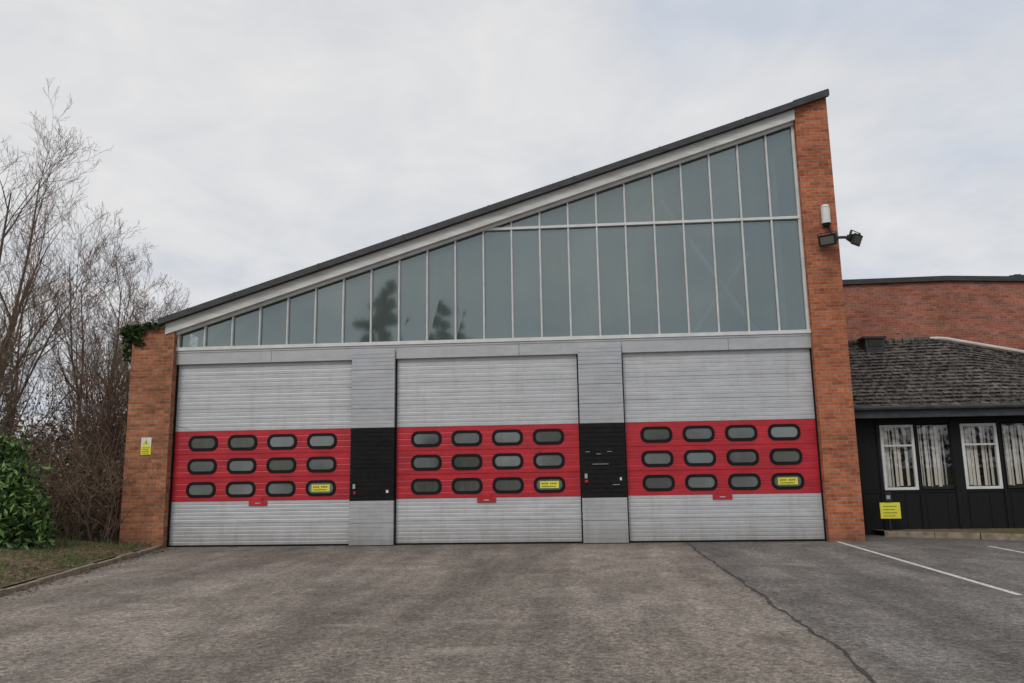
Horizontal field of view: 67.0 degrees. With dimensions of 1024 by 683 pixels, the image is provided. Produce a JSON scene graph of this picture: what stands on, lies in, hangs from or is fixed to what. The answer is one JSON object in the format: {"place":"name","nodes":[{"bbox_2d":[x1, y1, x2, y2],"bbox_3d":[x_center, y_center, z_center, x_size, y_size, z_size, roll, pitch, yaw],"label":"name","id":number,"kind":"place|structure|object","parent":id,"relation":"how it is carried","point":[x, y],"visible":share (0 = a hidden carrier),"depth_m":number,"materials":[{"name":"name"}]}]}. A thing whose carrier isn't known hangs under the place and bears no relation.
{"place":"outdoors","nodes":[
{"label":"outdoors","id":0,"kind":"place"},
{"bbox_2d":[0,499,149,587],"bbox_3d":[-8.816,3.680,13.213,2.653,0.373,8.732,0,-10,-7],"label":"verge grass","id":1,"kind":"structure","parent":0,"point":[64,556],"depth_m":14.30,"materials":[{"name":"green plant"}]},
{"bbox_2d":[0,428,62,549],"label":"laurel bush","id":2,"kind":"object","parent":1,"relation":"on","point":[25,523],"visible":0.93,"depth_m":15.30,"materials":[{"name":"green plant"}]},
{"bbox_2d":[0,77,88,389],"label":"bare tree","id":3,"kind":"object","parent":1,"relation":"on","point":[31,237],"visible":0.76,"depth_m":25.77,"materials":[{"name":"brown plant"}]},
{"bbox_2d":[0,405,120,501],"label":"hedge","id":4,"kind":"object","parent":1,"relation":"on","point":[52,443],"visible":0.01,"depth_m":27.93,"materials":[{"name":"brown plant"}]},
{"bbox_2d":[0,115,121,396],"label":"bare tree","id":5,"kind":"object","parent":1,"relation":"on","point":[3,234],"visible":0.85,"depth_m":22.34,"materials":[{"name":"brown plant"}]},
{"bbox_2d":[0,339,20,454],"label":"trunk ivy","id":6,"kind":"object","parent":5,"relation":"attached to","point":[9,383],"visible":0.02,"depth_m":22.13,"materials":[{"name":"green plant"}]},
{"bbox_2d":[0,208,138,450],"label":"bare tree","id":7,"kind":"object","parent":1,"relation":"on","point":[16,379],"visible":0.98,"depth_m":20.28,"materials":[{"name":"brown plant"}]},
{"bbox_2d":[15,210,152,504],"bbox_3d":[-16.038,0.854,28.293,5.882,11.103,4.955,-5,-11,25],"label":"bare tree","id":8,"kind":"object","parent":1,"relation":"on","point":[72,317],"visible":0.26,"depth_m":28.36,"materials":[{"name":"brown plant"}]},
{"bbox_2d":[41,311,130,522],"bbox_3d":[-10.808,2.102,20.714,3.451,5.941,4.226,-2,-10,4],"label":"bare tree","id":9,"kind":"object","parent":1,"relation":"on","point":[112,364],"visible":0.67,"depth_m":20.06,"materials":[{"name":"brown plant"}]},
{"bbox_2d":[0,313,190,542],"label":"bramble thicket","id":10,"kind":"object","parent":1,"relation":"on","point":[69,515],"visible":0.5,"depth_m":18.48,"materials":[{"name":"brown plant"}]},
{"bbox_2d":[22,185,188,521],"bbox_3d":[-12.425,0.466,23.753,4.879,10.250,6.942,2,-10,-18],"label":"bare tree","id":11,"kind":"object","parent":1,"relation":"on","point":[126,312],"visible":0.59,"depth_m":23.25,"materials":[{"name":"brown plant"}]},
{"bbox_2d":[77,252,189,458],"bbox_3d":[-11.970,1.550,25.438,4.683,8.650,6.214,7,-13,-41],"label":"bare tree","id":12,"kind":"object","parent":1,"relation":"on","point":[138,303],"visible":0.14,"depth_m":24.75,"materials":[{"name":"brown plant"}]},
{"bbox_2d":[0,513,1023,682],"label":"forecourt asphalt","id":13,"kind":"structure","parent":0,"point":[675,612],"depth_m":8.51,"materials":[{"name":"grey asphalt"}]},
{"bbox_2d":[0,545,161,595],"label":"edging kerb","id":14,"kind":"structure","parent":13,"relation":"on","point":[56,576],"depth_m":12.82,"materials":[{"name":"concrete"}]},
{"bbox_2d":[0,537,813,601],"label":"fallen leaves","id":15,"kind":"object","parent":13,"relation":"on","point":[82,572],"visible":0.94,"depth_m":14.00,"materials":[{"name":"brown plant"}]},
{"bbox_2d":[119,89,865,547],"bbox_3d":[0.126,1.432,29.542,16.410,10.251,24.407,-2,-10,4],"label":"fire station","id":16,"kind":"object","parent":13,"relation":"on","point":[649,345],"visible":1,"depth_m":17.64,"materials":[{"name":"brown brick"}]},
{"bbox_2d":[115,316,164,361],"bbox_3d":[-8.809,-0.067,18.260,1.243,1.081,0.569,-2,-10,4],"label":"ivy on pier","id":17,"kind":"object","parent":16,"relation":"attached to","point":[130,333],"visible":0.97,"depth_m":18.17,"materials":[{"name":"green plant"}]},
{"bbox_2d":[140,437,151,454],"bbox_3d":[-8.413,2.405,17.775,0.240,0.390,0.019,-2,-10,4],"label":"pier warning sign","id":18,"kind":"object","parent":16,"relation":"attached to","point":[146,446],"visible":1,"depth_m":17.77,"materials":[{"name":"yellow plastic"}]},
{"bbox_2d":[169,361,351,545],"bbox_3d":[-5.752,2.536,17.841,4.210,4.250,0.092,-2,-10,4],"label":"shutter door","id":19,"kind":"structure","parent":16,"relation":"in","point":[300,399],"depth_m":17.82,"materials":[{"name":"silver metal"}]},
{"bbox_2d":[186,433,336,497],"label":"door windows","id":20,"kind":"structure","parent":16,"relation":"in","point":[315,440],"depth_m":17.73,"materials":[{"name":"black glass"}]},
{"bbox_2d":[411,428,564,494],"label":"door windows","id":21,"kind":"structure","parent":16,"relation":"in","point":[553,436],"depth_m":17.36,"materials":[{"name":"black glass"}]},
{"bbox_2d":[396,355,581,542],"bbox_3d":[-0.557,2.389,17.470,4.170,4.250,0.093,-2,-10,4],"label":"shutter door","id":22,"kind":"structure","parent":16,"relation":"in","point":[526,394],"depth_m":17.44,"materials":[{"name":"silver metal"}]},
{"bbox_2d":[640,424,803,490],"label":"door windows","id":23,"kind":"structure","parent":16,"relation":"in","point":[702,433],"depth_m":16.99,"materials":[{"name":"black glass"}]},
{"bbox_2d":[622,348,824,540],"bbox_3d":[4.602,2.243,17.102,4.180,4.250,0.093,-2,-10,4],"label":"shutter door","id":24,"kind":"structure","parent":16,"relation":"in","point":[761,389],"depth_m":17.07,"materials":[{"name":"silver metal"}]},
{"bbox_2d":[820,204,831,232],"bbox_3d":[7.071,-2.760,17.377,0.235,0.634,0.209,-2,-10,4],"label":"wall lamp","id":25,"kind":"object","parent":16,"relation":"attached to","point":[825,215],"visible":0.99,"depth_m":17.32,"materials":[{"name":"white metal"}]},
{"bbox_2d":[817,230,862,246],"bbox_3d":[7.301,-2.296,17.166,1.007,0.366,0.427,-2,-10,4],"label":"floodlight pair","id":26,"kind":"object","parent":16,"relation":"attached to","point":[855,239],"visible":1,"depth_m":17.10,"materials":[{"name":"black metal"}]},
{"bbox_2d":[687,543,875,682],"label":"tarmac joint","id":27,"kind":"object","parent":13,"relation":"on","point":[859,668],"visible":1,"depth_m":7.67,"materials":[{"name":"black asphalt"}]},
{"bbox_2d":[839,542,1021,594],"bbox_3d":[6.495,3.642,12.850,0.085,0.001,7.254,-2,-10,6],"label":"painted line","id":28,"kind":"object","parent":13,"relation":"on","point":[1001,589],"visible":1,"depth_m":11.35,"materials":[{"name":"paint"}]},
{"bbox_2d":[848,336,1023,534],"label":"office annex","id":29,"kind":"object","parent":13,"relation":"on","point":[939,425],"visible":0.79,"depth_m":18.11,"materials":[{"name":"black wood"}]},
{"bbox_2d":[878,422,1023,489],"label":"window frames","id":30,"kind":"structure","parent":29,"relation":"in","point":[994,431],"depth_m":17.98,"materials":[{"name":"white metal"}]},
{"bbox_2d":[884,531,1023,540],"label":"pavement kerb","id":31,"kind":"structure","parent":13,"relation":"on","point":[967,535],"depth_m":16.64,"materials":[{"name":"concrete"}]},
{"bbox_2d":[989,546,1023,552],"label":"painted line","id":32,"kind":"object","parent":13,"relation":"on","point":[1006,549],"visible":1,"depth_m":14.28,"materials":[{"name":"paint"}]},
{"bbox_2d":[0,0,1023,472],"label":"sky","id":33,"kind":"structure","parent":0,"point":[251,142],"materials":[{"name":"white"}]},
{"bbox_2d":[842,274,1023,353],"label":"brick hall","id":34,"kind":"structure","parent":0,"point":[985,309],"depth_m":24.96,"materials":[{"name":"red brick"}]},
{"bbox_2d":[880,528,1023,533],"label":"pavement","id":35,"kind":"structure","parent":0,"point":[1004,530],"depth_m":17.24,"materials":[{"name":"grey concrete"}]},
{"bbox_2d":[879,493,900,530],"bbox_3d":[8.510,3.890,17.381,0.440,0.970,0.095,-2,-10,4],"label":"yellow notice sign","id":36,"kind":"object","parent":35,"relation":"on","point":[888,511],"visible":1,"depth_m":17.38,"materials":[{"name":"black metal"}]},
{"label":"ground","id":37,"kind":"structure","parent":0,"visible":0},
{"bbox_2d":[24,428,115,466],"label":"distant trees","id":38,"kind":"object","parent":37,"relation":"on","point":[56,441],"depth_m":106.33,"materials":[{"name":"brown plant"}]}
]}

